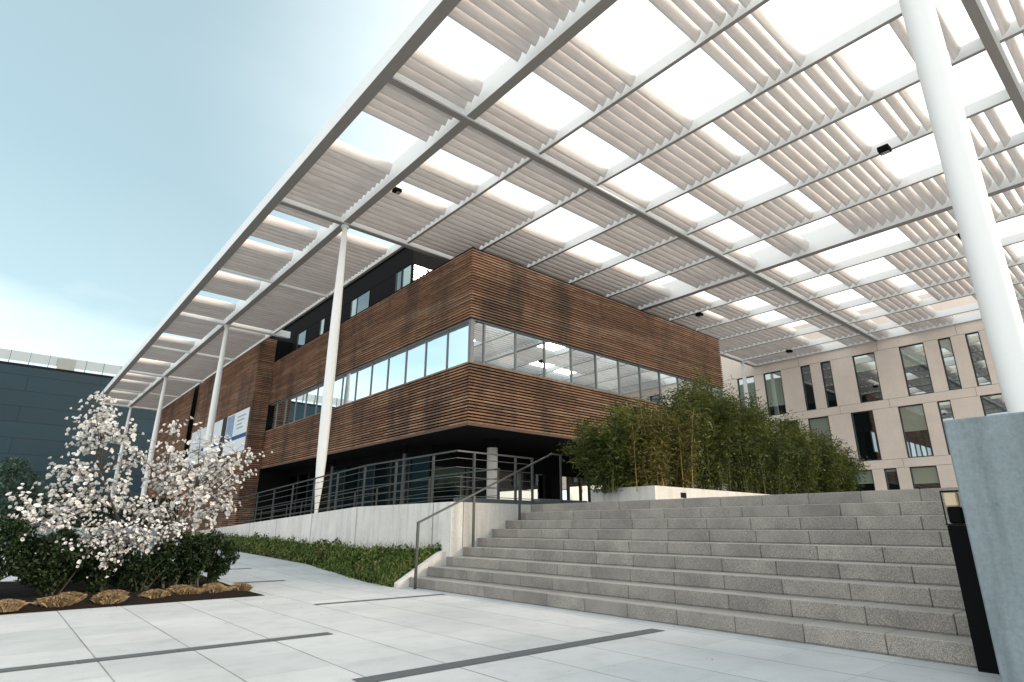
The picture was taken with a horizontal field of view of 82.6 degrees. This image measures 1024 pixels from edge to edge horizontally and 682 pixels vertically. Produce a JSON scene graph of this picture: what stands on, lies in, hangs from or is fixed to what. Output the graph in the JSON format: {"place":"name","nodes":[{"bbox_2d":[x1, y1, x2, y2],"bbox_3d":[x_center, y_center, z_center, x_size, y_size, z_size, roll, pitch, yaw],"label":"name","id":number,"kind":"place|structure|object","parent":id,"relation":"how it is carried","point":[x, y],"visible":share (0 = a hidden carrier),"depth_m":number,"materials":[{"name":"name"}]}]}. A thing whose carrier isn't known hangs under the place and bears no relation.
{"place":"outdoors","nodes":[
{"label":"outdoors","id":0,"kind":"place"},
{"bbox_2d":[0,534,1000,681],"bbox_3d":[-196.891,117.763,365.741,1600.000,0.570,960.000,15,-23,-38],"label":"ground","id":1,"kind":"structure","parent":0,"point":[370,638],"depth_m":5.26,"materials":[{"name":"grey concrete"}]},
{"bbox_2d":[0,455,56,525],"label":"bush","id":2,"kind":"object","parent":1,"relation":"on","point":[5,485],"visible":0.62,"depth_m":19.73,"materials":[{"name":"green plant"}]},
{"bbox_2d":[0,348,156,527],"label":"metal clad building","id":3,"kind":"structure","parent":1,"relation":"on","point":[37,403],"depth_m":59.38,"materials":[{"name":"grey metal"}]},
{"bbox_2d":[0,528,157,545],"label":"wall","id":4,"kind":"structure","parent":1,"relation":"on","point":[48,531],"depth_m":18.83,"materials":[{"name":"concrete"}]},
{"bbox_2d":[38,488,122,527],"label":"bush","id":5,"kind":"object","parent":1,"relation":"on","point":[107,515],"visible":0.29,"depth_m":21.50,"materials":[{"name":"green plant"}]},
{"bbox_2d":[0,575,261,613],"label":"soil","id":6,"kind":"structure","parent":1,"relation":"on","point":[13,590],"depth_m":8.46,"materials":[{"name":"brown soil"}]},
{"bbox_2d":[0,599,29,611],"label":"grass tuft","id":7,"kind":"object","parent":6,"relation":"on","point":[9,605],"visible":1,"depth_m":7.03,"materials":[{"name":"plant"}]},
{"bbox_2d":[0,517,40,587],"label":"evergreen shrub","id":8,"kind":"object","parent":6,"relation":"on","point":[14,563],"visible":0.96,"depth_m":8.01,"materials":[{"name":"green plant"}]},
{"bbox_2d":[30,595,80,607],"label":"grass tuft","id":9,"kind":"object","parent":6,"relation":"on","point":[56,601],"visible":0.98,"depth_m":7.39,"materials":[{"name":"plant"}]},
{"bbox_2d":[20,529,90,581],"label":"evergreen shrub","id":10,"kind":"object","parent":6,"relation":"on","point":[75,536],"visible":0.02,"depth_m":9.63,"materials":[{"name":"green plant"}]},
{"bbox_2d":[13,527,101,595],"bbox_3d":[-6.564,3.216,8.424,1.114,1.067,0.836,15,-23,-38],"label":"evergreen shrub","id":11,"kind":"object","parent":6,"relation":"on","point":[48,575],"visible":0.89,"depth_m":8.27,"materials":[{"name":"green plant"}]},
{"bbox_2d":[59,591,86,599],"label":"grass tuft","id":12,"kind":"object","parent":6,"relation":"on","point":[82,596],"visible":0.4,"depth_m":7.88,"materials":[{"name":"plant"}]},
{"bbox_2d":[69,534,134,593],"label":"evergreen shrub","id":13,"kind":"object","parent":6,"relation":"on","point":[93,583],"visible":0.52,"depth_m":8.69,"materials":[{"name":"green plant"}]},
{"bbox_2d":[90,592,129,603],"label":"grass tuft","id":14,"kind":"object","parent":6,"relation":"on","point":[111,598],"visible":1,"depth_m":7.75,"materials":[{"name":"plant"}]},
{"bbox_2d":[93,589,129,596],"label":"grass tuft","id":15,"kind":"object","parent":6,"relation":"on","point":[117,591],"visible":0.29,"depth_m":8.13,"materials":[{"name":"plant"}]},
{"bbox_2d":[5,390,272,582],"bbox_3d":[-6.080,2.479,9.980,4.016,3.441,2.735,15,-23,-38],"label":"magnolia tree","id":16,"kind":"object","parent":6,"relation":"on","point":[64,514],"visible":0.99,"depth_m":9.94,"materials":[{"name":"grey plant"}]},
{"bbox_2d":[118,545,173,590],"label":"evergreen shrub","id":17,"kind":"object","parent":6,"relation":"on","point":[142,573],"visible":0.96,"depth_m":8.97,"materials":[{"name":"green plant"}]},
{"bbox_2d":[136,588,170,598],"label":"grass tuft","id":18,"kind":"object","parent":6,"relation":"on","point":[155,593],"visible":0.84,"depth_m":8.19,"materials":[{"name":"plant"}]},
{"bbox_2d":[148,530,201,587],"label":"evergreen shrub","id":19,"kind":"object","parent":6,"relation":"on","point":[175,571],"visible":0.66,"depth_m":9.43,"materials":[{"name":"green plant"}]},
{"bbox_2d":[166,584,190,591],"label":"grass tuft","id":20,"kind":"object","parent":6,"relation":"on","point":[173,588],"visible":0.39,"depth_m":8.85,"materials":[{"name":"plant"}]},
{"bbox_2d":[173,586,203,594],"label":"grass tuft","id":21,"kind":"object","parent":6,"relation":"on","point":[188,590],"visible":0.66,"depth_m":8.53,"materials":[{"name":"plant"}]},
{"bbox_2d":[175,533,212,586],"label":"evergreen shrub","id":22,"kind":"object","parent":6,"relation":"on","point":[204,550],"visible":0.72,"depth_m":9.57,"materials":[{"name":"green plant"}]},
{"bbox_2d":[202,582,223,588],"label":"grass tuft","id":23,"kind":"object","parent":6,"relation":"on","point":[208,584],"visible":0.29,"depth_m":9.21,"materials":[{"name":"plant"}]},
{"bbox_2d":[202,584,229,592],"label":"grass tuft","id":24,"kind":"object","parent":6,"relation":"on","point":[217,588],"visible":0.65,"depth_m":8.84,"materials":[{"name":"plant"}]},
{"bbox_2d":[203,529,239,583],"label":"evergreen shrub","id":25,"kind":"object","parent":6,"relation":"on","point":[217,568],"visible":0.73,"depth_m":10.01,"materials":[{"name":"green plant"}]},
{"bbox_2d":[229,583,252,590],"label":"grass tuft","id":26,"kind":"object","parent":6,"relation":"on","point":[242,586],"visible":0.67,"depth_m":9.13,"materials":[{"name":"plant"}]},
{"bbox_2d":[116,496,176,530],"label":"bush","id":27,"kind":"object","parent":1,"relation":"on","point":[162,499],"visible":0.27,"depth_m":24.06,"materials":[{"name":"green plant"}]},
{"bbox_2d":[0,632,331,671],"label":"paving band","id":28,"kind":"object","parent":1,"relation":"on","point":[143,654],"visible":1,"depth_m":4.84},
{"bbox_2d":[234,580,285,582],"bbox_3d":[-4.734,4.524,10.963,0.926,0.004,0.130,15,-23,-38],"label":"paving band","id":29,"kind":"object","parent":1,"relation":"on","point":[259,581],"visible":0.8,"depth_m":10.97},
{"bbox_2d":[175,535,441,585],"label":"bank","id":30,"kind":"structure","parent":1,"relation":"on","point":[320,558],"depth_m":14.11,"materials":[{"name":"green plant"}]},
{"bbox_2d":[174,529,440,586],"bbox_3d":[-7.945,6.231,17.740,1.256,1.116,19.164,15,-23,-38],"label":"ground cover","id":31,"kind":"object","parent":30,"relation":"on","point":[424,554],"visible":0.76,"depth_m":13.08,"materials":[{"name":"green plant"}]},
{"bbox_2d":[194,502,530,565],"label":"retaining wall","id":32,"kind":"structure","parent":1,"relation":"on","point":[449,530],"depth_m":12.63,"materials":[{"name":"concrete"}]},
{"bbox_2d":[198,450,533,529],"bbox_3d":[-6.650,5.447,19.162,2.091,1.685,19.489,15,-23,-38],"label":"guard railing","id":33,"kind":"object","parent":32,"relation":"on","point":[473,487],"visible":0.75,"depth_m":13.31,"materials":[{"name":"grey metal"}]},
{"bbox_2d":[315,594,443,604],"bbox_3d":[-1.886,3.813,8.621,2.116,0.001,0.120,15,-23,-38],"label":"paving band","id":34,"kind":"object","parent":1,"relation":"on","point":[377,599],"visible":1,"depth_m":8.54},
{"bbox_2d":[394,550,445,587],"bbox_3d":[-1.681,4.194,10.738,1.000,0.620,0.125,15,-23,-38],"label":"edging stone","id":35,"kind":"object","parent":1,"relation":"on","point":[437,558],"visible":0.59,"depth_m":10.74,"materials":[{"name":"concrete"}]},
{"bbox_2d":[142,247,723,533],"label":"timber building","id":36,"kind":"structure","parent":1,"relation":"on","point":[473,349],"depth_m":23.55,"materials":[{"name":"brown wood"}]},
{"bbox_2d":[217,417,227,457],"bbox_3d":[-17.450,5.815,35.168,0.038,2.360,0.860,15,-23,-38],"label":"window frame","id":37,"kind":"structure","parent":36,"relation":"in","point":[224,424],"depth_m":35.19,"materials":[{"name":"grey metal"}]},
{"bbox_2d":[268,404,276,429],"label":"window","id":38,"kind":"structure","parent":36,"relation":"in","point":[273,408],"depth_m":32.31,"materials":[{"name":"black glass"}]},
{"bbox_2d":[274,400,285,427],"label":"window","id":39,"kind":"structure","parent":36,"relation":"in","point":[280,411],"depth_m":31.48,"materials":[{"name":"clear glass"}]},
{"bbox_2d":[283,396,295,424],"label":"window","id":40,"kind":"structure","parent":36,"relation":"in","point":[290,403],"depth_m":30.49,"materials":[{"name":"clear glass"}]},
{"bbox_2d":[285,476,297,516],"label":"window","id":41,"kind":"structure","parent":36,"relation":"in","point":[293,479],"depth_m":31.88,"materials":[{"name":"black glass"}]},
{"bbox_2d":[293,391,306,421],"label":"window","id":42,"kind":"structure","parent":36,"relation":"in","point":[299,409],"depth_m":29.49,"materials":[{"name":"clear glass"}]},
{"bbox_2d":[293,474,307,515],"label":"window","id":43,"kind":"structure","parent":36,"relation":"in","point":[300,477],"depth_m":30.93,"materials":[{"name":"black glass"}]},
{"bbox_2d":[304,473,315,514],"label":"window","id":44,"kind":"structure","parent":36,"relation":"in","point":[309,487],"depth_m":30.02,"materials":[{"name":"black glass"}]},
{"bbox_2d":[304,386,317,417],"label":"window","id":45,"kind":"structure","parent":36,"relation":"in","point":[311,395],"depth_m":28.49,"materials":[{"name":"clear glass"}]},
{"bbox_2d":[315,384,323,413],"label":"window","id":46,"kind":"structure","parent":36,"relation":"in","point":[320,388],"depth_m":27.74,"materials":[{"name":"clear glass"}]},
{"bbox_2d":[318,470,330,512],"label":"window","id":47,"kind":"structure","parent":36,"relation":"in","point":[326,483],"depth_m":28.69,"materials":[{"name":"black glass"}]},
{"bbox_2d":[332,376,342,407],"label":"window","id":48,"kind":"structure","parent":36,"relation":"in","point":[338,381],"depth_m":26.31,"materials":[{"name":"clear glass"}]},
{"bbox_2d":[331,468,344,510],"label":"window","id":49,"kind":"structure","parent":36,"relation":"in","point":[341,480],"depth_m":27.61,"materials":[{"name":"teal glass"}]},
{"bbox_2d":[340,370,356,404],"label":"window","id":50,"kind":"structure","parent":36,"relation":"in","point":[349,379],"depth_m":25.51,"materials":[{"name":"clear glass"}]},
{"bbox_2d":[341,466,358,508],"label":"window","id":51,"kind":"structure","parent":36,"relation":"in","point":[350,485],"depth_m":26.73,"materials":[{"name":"teal glass"}]},
{"bbox_2d":[354,363,371,400],"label":"window","id":52,"kind":"structure","parent":36,"relation":"in","point":[363,374],"depth_m":24.51,"materials":[{"name":"clear glass"}]},
{"bbox_2d":[356,463,373,506],"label":"window","id":53,"kind":"structure","parent":36,"relation":"in","point":[369,474],"depth_m":25.62,"materials":[{"name":"teal glass"}]},
{"bbox_2d":[369,356,387,394],"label":"window","id":54,"kind":"structure","parent":36,"relation":"in","point":[377,382],"depth_m":23.52,"materials":[{"name":"clear glass"}]},
{"bbox_2d":[371,460,390,505],"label":"window","id":55,"kind":"structure","parent":36,"relation":"in","point":[381,472],"depth_m":24.57,"materials":[{"name":"teal glass"}]},
{"bbox_2d":[386,349,405,388],"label":"window","id":56,"kind":"structure","parent":36,"relation":"in","point":[396,361],"depth_m":22.52,"materials":[{"name":"clear glass"}]},
{"bbox_2d":[388,457,408,504],"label":"window","id":57,"kind":"structure","parent":36,"relation":"in","point":[399,471],"depth_m":23.66,"materials":[{"name":"teal glass"}]},
{"bbox_2d":[404,340,425,382],"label":"window","id":58,"kind":"structure","parent":36,"relation":"in","point":[415,354],"depth_m":21.52,"materials":[{"name":"clear glass"}]},
{"bbox_2d":[407,454,429,503],"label":"window","id":59,"kind":"structure","parent":36,"relation":"in","point":[422,466],"depth_m":22.47,"materials":[{"name":"teal glass"}]},
{"bbox_2d":[424,331,446,375],"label":"window","id":60,"kind":"structure","parent":36,"relation":"in","point":[435,347],"depth_m":20.53,"materials":[{"name":"clear glass"}]},
{"bbox_2d":[433,466,468,502],"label":"window","id":61,"kind":"structure","parent":36,"relation":"in","point":[448,481],"depth_m":22.34,"materials":[{"name":"black glass"}]},
{"bbox_2d":[446,322,468,368],"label":"window","id":62,"kind":"structure","parent":36,"relation":"in","point":[457,337],"depth_m":19.57,"materials":[{"name":"clear glass"}]},
{"bbox_2d":[474,321,485,363],"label":"window","id":63,"kind":"structure","parent":36,"relation":"in","point":[479,328],"depth_m":19.20,"materials":[{"name":"clear glass"}]},
{"bbox_2d":[468,469,499,498],"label":"window","id":64,"kind":"structure","parent":36,"relation":"in","point":[480,483],"depth_m":23.28,"materials":[{"name":"black glass"}]},
{"bbox_2d":[485,324,516,370],"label":"window","id":65,"kind":"structure","parent":36,"relation":"in","point":[500,344],"depth_m":19.77,"materials":[{"name":"clear glass"}]},
{"bbox_2d":[517,333,545,377],"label":"window","id":66,"kind":"structure","parent":36,"relation":"in","point":[531,351],"depth_m":20.64,"materials":[{"name":"clear glass"}]},
{"bbox_2d":[542,475,545,498],"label":"window","id":67,"kind":"structure","parent":36,"relation":"in","point":[543,476],"depth_m":25.47,"materials":[{"name":"black glass"}]},
{"bbox_2d":[545,341,572,383],"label":"window","id":68,"kind":"structure","parent":36,"relation":"in","point":[559,367],"depth_m":21.49,"materials":[{"name":"clear glass"}]},
{"bbox_2d":[562,477,569,499],"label":"window","id":69,"kind":"structure","parent":36,"relation":"in","point":[565,480],"depth_m":26.31,"materials":[{"name":"clear glass"}]},
{"bbox_2d":[578,478,581,500],"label":"window","id":70,"kind":"structure","parent":36,"relation":"in","point":[580,479],"depth_m":26.86,"materials":[{"name":"black glass"}]},
{"bbox_2d":[572,348,597,388],"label":"window","id":71,"kind":"structure","parent":36,"relation":"in","point":[584,364],"depth_m":22.35,"materials":[{"name":"clear glass"}]},
{"bbox_2d":[587,479,590,501],"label":"window","id":72,"kind":"structure","parent":36,"relation":"in","point":[589,493],"depth_m":27.21,"materials":[{"name":"black glass"}]},
{"bbox_2d":[596,355,620,393],"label":"window","id":73,"kind":"structure","parent":36,"relation":"in","point":[608,370],"depth_m":23.21,"materials":[{"name":"clear glass"}]},
{"bbox_2d":[619,361,641,398],"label":"window","id":74,"kind":"structure","parent":36,"relation":"in","point":[630,375],"depth_m":24.06,"materials":[{"name":"clear glass"}]},
{"bbox_2d":[640,367,661,402],"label":"window","id":75,"kind":"structure","parent":36,"relation":"in","point":[650,380],"depth_m":24.91,"materials":[{"name":"clear glass"}]},
{"bbox_2d":[660,373,679,405],"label":"window","id":76,"kind":"structure","parent":36,"relation":"in","point":[669,381],"depth_m":25.76,"materials":[{"name":"clear glass"}]},
{"bbox_2d":[679,378,695,399],"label":"window","id":77,"kind":"structure","parent":36,"relation":"in","point":[680,381],"depth_m":26.65,"materials":[{"name":"clear glass"}]},
{"bbox_2d":[712,388,722,398],"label":"window","id":78,"kind":"structure","parent":36,"relation":"in","point":[712,388],"depth_m":28.32,"materials":[{"name":"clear glass"}]},
{"bbox_2d":[353,628,664,681],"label":"paving band","id":79,"kind":"object","parent":1,"relation":"on","point":[398,674],"visible":1,"depth_m":4.72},
{"bbox_2d":[95,0,1023,531],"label":"louvred canopy","id":80,"kind":"object","parent":1,"relation":"on","point":[783,114],"visible":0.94,"depth_m":17.77,"materials":[{"name":"white metal"}]},
{"bbox_2d":[392,187,401,194],"bbox_3d":[-3.565,-4.652,18.072,0.240,0.127,0.220,15,-23,-38],"label":"floodlight","id":81,"kind":"object","parent":80,"relation":"attached to","point":[397,190],"visible":1,"depth_m":18.01,"materials":[{"name":"black metal"}]},
{"bbox_2d":[695,312,702,316],"bbox_3d":[9.114,-1.281,28.372,0.300,0.159,0.275,15,-23,-38],"label":"floodlight","id":82,"kind":"object","parent":80,"relation":"attached to","point":[699,314],"visible":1,"depth_m":28.30,"materials":[{"name":"black metal"}]},
{"bbox_2d":[877,143,891,155],"bbox_3d":[10.233,-5.250,16.019,0.300,0.159,0.275,15,-23,-38],"label":"floodlight","id":83,"kind":"object","parent":80,"relation":"attached to","point":[884,149],"visible":1,"depth_m":15.96,"materials":[{"name":"black metal"}]},
{"bbox_2d":[409,487,977,667],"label":"stone staircase","id":84,"kind":"structure","parent":1,"relation":"on","point":[875,572],"depth_m":7.12,"materials":[{"name":"grey stone"}]},
{"bbox_2d":[413,453,562,588],"bbox_3d":[-0.293,3.410,11.567,3.671,2.590,0.045,15,-23,-38],"label":"handrail","id":85,"kind":"object","parent":84,"relation":"on","point":[473,519],"visible":0.88,"depth_m":11.25,"materials":[{"name":"grey metal"}]},
{"bbox_2d":[691,293,1023,492],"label":"office building","id":86,"kind":"structure","parent":1,"relation":"on","point":[887,407],"depth_m":31.22,"materials":[{"name":"beige concrete"}]},
{"bbox_2d":[737,376,756,415],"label":"window","id":87,"kind":"structure","parent":86,"relation":"in","point":[750,380],"depth_m":37.82,"materials":[{"name":"clear glass"}]},
{"bbox_2d":[763,371,786,415],"bbox_3d":[16.424,3.272,36.364,0.100,2.740,1.140,15,-23,-38],"label":"window","id":88,"kind":"structure","parent":86,"relation":"in","point":[772,380],"depth_m":36.40,"materials":[{"name":"clear glass"}]},
{"bbox_2d":[800,365,815,410],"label":"window","id":89,"kind":"structure","parent":86,"relation":"in","point":[805,370],"depth_m":34.91,"materials":[{"name":"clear glass"}]},
{"bbox_2d":[808,416,832,443],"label":"window","id":90,"kind":"structure","parent":86,"relation":"in","point":[821,423],"depth_m":33.92,"materials":[{"name":"clear glass"}]},
{"bbox_2d":[820,361,837,407],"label":"window","id":91,"kind":"structure","parent":86,"relation":"in","point":[826,370],"depth_m":34.05,"materials":[{"name":"clear glass"}]},
{"bbox_2d":[853,469,874,490],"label":"window","id":92,"kind":"structure","parent":86,"relation":"in","point":[869,485],"depth_m":31.56,"materials":[{"name":"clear glass"}]},
{"bbox_2d":[851,410,881,461],"bbox_3d":[19.455,5.214,32.003,0.100,2.710,1.140,15,-23,-38],"label":"window","id":93,"kind":"structure","parent":86,"relation":"in","point":[863,422],"depth_m":32.03,"materials":[{"name":"black glass"}]},
{"bbox_2d":[852,352,882,402],"bbox_3d":[19.858,2.052,32.537,0.100,2.740,1.150,15,-23,-38],"label":"window","id":94,"kind":"structure","parent":86,"relation":"in","point":[868,383],"depth_m":32.56,"materials":[{"name":"clear glass"}]},
{"bbox_2d":[884,468,899,489],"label":"window","id":95,"kind":"structure","parent":86,"relation":"in","point":[892,481],"depth_m":30.68,"materials":[{"name":"clear glass"}]},
{"bbox_2d":[898,403,933,457],"bbox_3d":[20.988,4.669,30.294,0.100,2.710,1.160,15,-23,-38],"label":"window","id":96,"kind":"structure","parent":86,"relation":"in","point":[912,417],"depth_m":30.31,"materials":[{"name":"clear glass"}]},
{"bbox_2d":[899,342,933,395],"bbox_3d":[21.388,1.508,30.831,0.100,2.740,1.160,15,-23,-38],"label":"window","id":97,"kind":"structure","parent":86,"relation":"in","point":[918,380],"depth_m":30.85,"materials":[{"name":"clear glass"}]},
{"bbox_2d":[909,465,940,488],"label":"window","id":98,"kind":"structure","parent":86,"relation":"in","point":[923,477],"depth_m":29.60,"materials":[{"name":"clear glass"}]},
{"bbox_2d":[937,400,953,454],"bbox_3d":[21.950,4.328,29.222,0.100,2.710,0.580,15,-23,-38],"label":"window","id":99,"kind":"structure","parent":86,"relation":"in","point":[945,408],"depth_m":29.47,"materials":[{"name":"clear glass"}]},
{"bbox_2d":[937,337,961,390],"bbox_3d":[22.356,1.164,29.752,0.100,2.740,0.560,15,-23,-38],"label":"window","id":100,"kind":"structure","parent":86,"relation":"in","point":[945,346],"depth_m":29.76,"materials":[{"name":"clear glass"}]},
{"bbox_2d":[965,331,991,385],"bbox_3d":[23.123,0.892,28.898,0.100,2.740,0.580,15,-23,-38],"label":"window","id":101,"kind":"structure","parent":86,"relation":"in","point":[973,340],"depth_m":28.91,"materials":[{"name":"clear glass"}]},
{"bbox_2d":[980,393,1007,415],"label":"window","id":102,"kind":"structure","parent":86,"relation":"in","point":[992,404],"depth_m":28.10,"materials":[{"name":"clear glass"}]},
{"bbox_2d":[946,524,999,674],"bbox_3d":[3.561,1.945,4.421,0.070,1.066,0.242,15,-23,-38],"label":"steel panel","id":103,"kind":"object","parent":1,"relation":"on","point":[982,642],"visible":0.36,"depth_m":4.43,"materials":[{"name":"black metal"}]},
{"bbox_2d":[939,490,965,523],"bbox_3d":[3.567,1.316,4.627,0.080,0.255,0.234,15,-23,-38],"label":"step lamp","id":104,"kind":"object","parent":103,"relation":"on","point":[954,508],"visible":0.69,"depth_m":4.64,"materials":[{"name":"black metal"}]},
{"bbox_2d":[943,412,1023,681],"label":"concrete pier","id":105,"kind":"structure","parent":1,"relation":"on","point":[987,455],"depth_m":4.04,"materials":[{"name":"grey concrete"}]},
{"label":"ramp","id":106,"kind":"structure","parent":1,"relation":"on","visible":0},
{"bbox_2d":[247,468,499,522],"bbox_3d":[-6.315,5.970,20.392,0.051,1.665,18.501,15,-23,-38],"label":"guard railing","id":107,"kind":"object","parent":106,"relation":"on","point":[461,482],"visible":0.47,"depth_m":17.02,"materials":[{"name":"grey metal"}]},
{"bbox_2d":[0,0,1023,500],"label":"sky","id":108,"kind":"structure","parent":0,"point":[137,137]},
{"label":"plaza","id":109,"kind":"structure","parent":0,"visible":0},
{"bbox_2d":[453,497,587,504],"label":"kerb block","id":110,"kind":"structure","parent":109,"relation":"on","point":[527,502],"depth_m":13.05,"materials":[{"name":"grey concrete"}]},
{"bbox_2d":[591,485,769,501],"bbox_3d":[6.552,4.278,15.309,11.400,0.330,1.665,15,-23,-38],"label":"concrete planter","id":111,"kind":"object","parent":109,"relation":"on","point":[654,492],"visible":0.34,"depth_m":11.78,"materials":[{"name":"white concrete"}]},
{"bbox_2d":[557,398,679,494],"bbox_3d":[2.068,2.279,12.402,2.440,2.030,2.362,15,-23,-38],"label":"bamboo clump","id":112,"kind":"object","parent":111,"relation":"in","point":[604,452],"visible":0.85,"depth_m":11.93,"materials":[{"name":"green plant"}]},
{"bbox_2d":[602,396,684,486],"bbox_3d":[2.888,2.409,13.161,2.327,2.293,1.910,15,-23,-38],"label":"bamboo clump","id":113,"kind":"object","parent":111,"relation":"in","point":[635,412],"visible":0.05,"depth_m":13.04,"materials":[{"name":"green plant"}]},
{"bbox_2d":[619,399,679,490],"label":"bamboo clump","id":114,"kind":"object","parent":111,"relation":"in","point":[653,470],"visible":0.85,"depth_m":11.85,"materials":[{"name":"green plant"}]},
{"bbox_2d":[634,385,718,488],"bbox_3d":[3.951,2.357,13.739,2.149,2.660,2.205,15,-23,-38],"label":"bamboo clump","id":115,"kind":"object","parent":111,"relation":"in","point":[678,408],"visible":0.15,"depth_m":13.54,"materials":[{"name":"green plant"}]},
{"bbox_2d":[654,405,705,487],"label":"bamboo clump","id":116,"kind":"object","parent":111,"relation":"on","point":[683,478],"visible":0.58,"depth_m":12.56,"materials":[{"name":"green plant"}]},
{"bbox_2d":[664,360,751,490],"bbox_3d":[4.956,2.106,14.492,2.716,3.542,2.189,15,-23,-38],"label":"bamboo clump","id":117,"kind":"object","parent":111,"relation":"on","point":[716,471],"visible":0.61,"depth_m":14.15,"materials":[{"name":"green plant"}]},
{"bbox_2d":[709,376,783,493],"bbox_3d":[5.834,2.462,15.149,2.698,3.378,2.132,15,-23,-38],"label":"bamboo clump","id":118,"kind":"object","parent":111,"relation":"in","point":[749,462],"visible":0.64,"depth_m":14.76,"materials":[{"name":"green plant"}]},
{"bbox_2d":[735,402,811,494],"bbox_3d":[6.954,2.905,15.927,2.392,2.938,2.242,15,-23,-38],"label":"bamboo clump","id":119,"kind":"object","parent":111,"relation":"in","point":[779,471],"visible":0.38,"depth_m":15.55,"materials":[{"name":"green plant"}]},
{"bbox_2d":[769,410,831,493],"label":"bamboo clump","id":120,"kind":"object","parent":111,"relation":"in","point":[805,481],"visible":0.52,"depth_m":16.61,"materials":[{"name":"green plant"}]},
{"bbox_2d":[793,423,848,492],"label":"bamboo clump","id":121,"kind":"object","parent":111,"relation":"in","point":[828,479],"visible":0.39,"depth_m":17.60,"materials":[{"name":"green plant"}]},
{"bbox_2d":[828,439,869,491],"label":"bamboo clump","id":122,"kind":"object","parent":111,"relation":"in","point":[853,467],"visible":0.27,"depth_m":18.54,"materials":[{"name":"green plant"}]}
]}

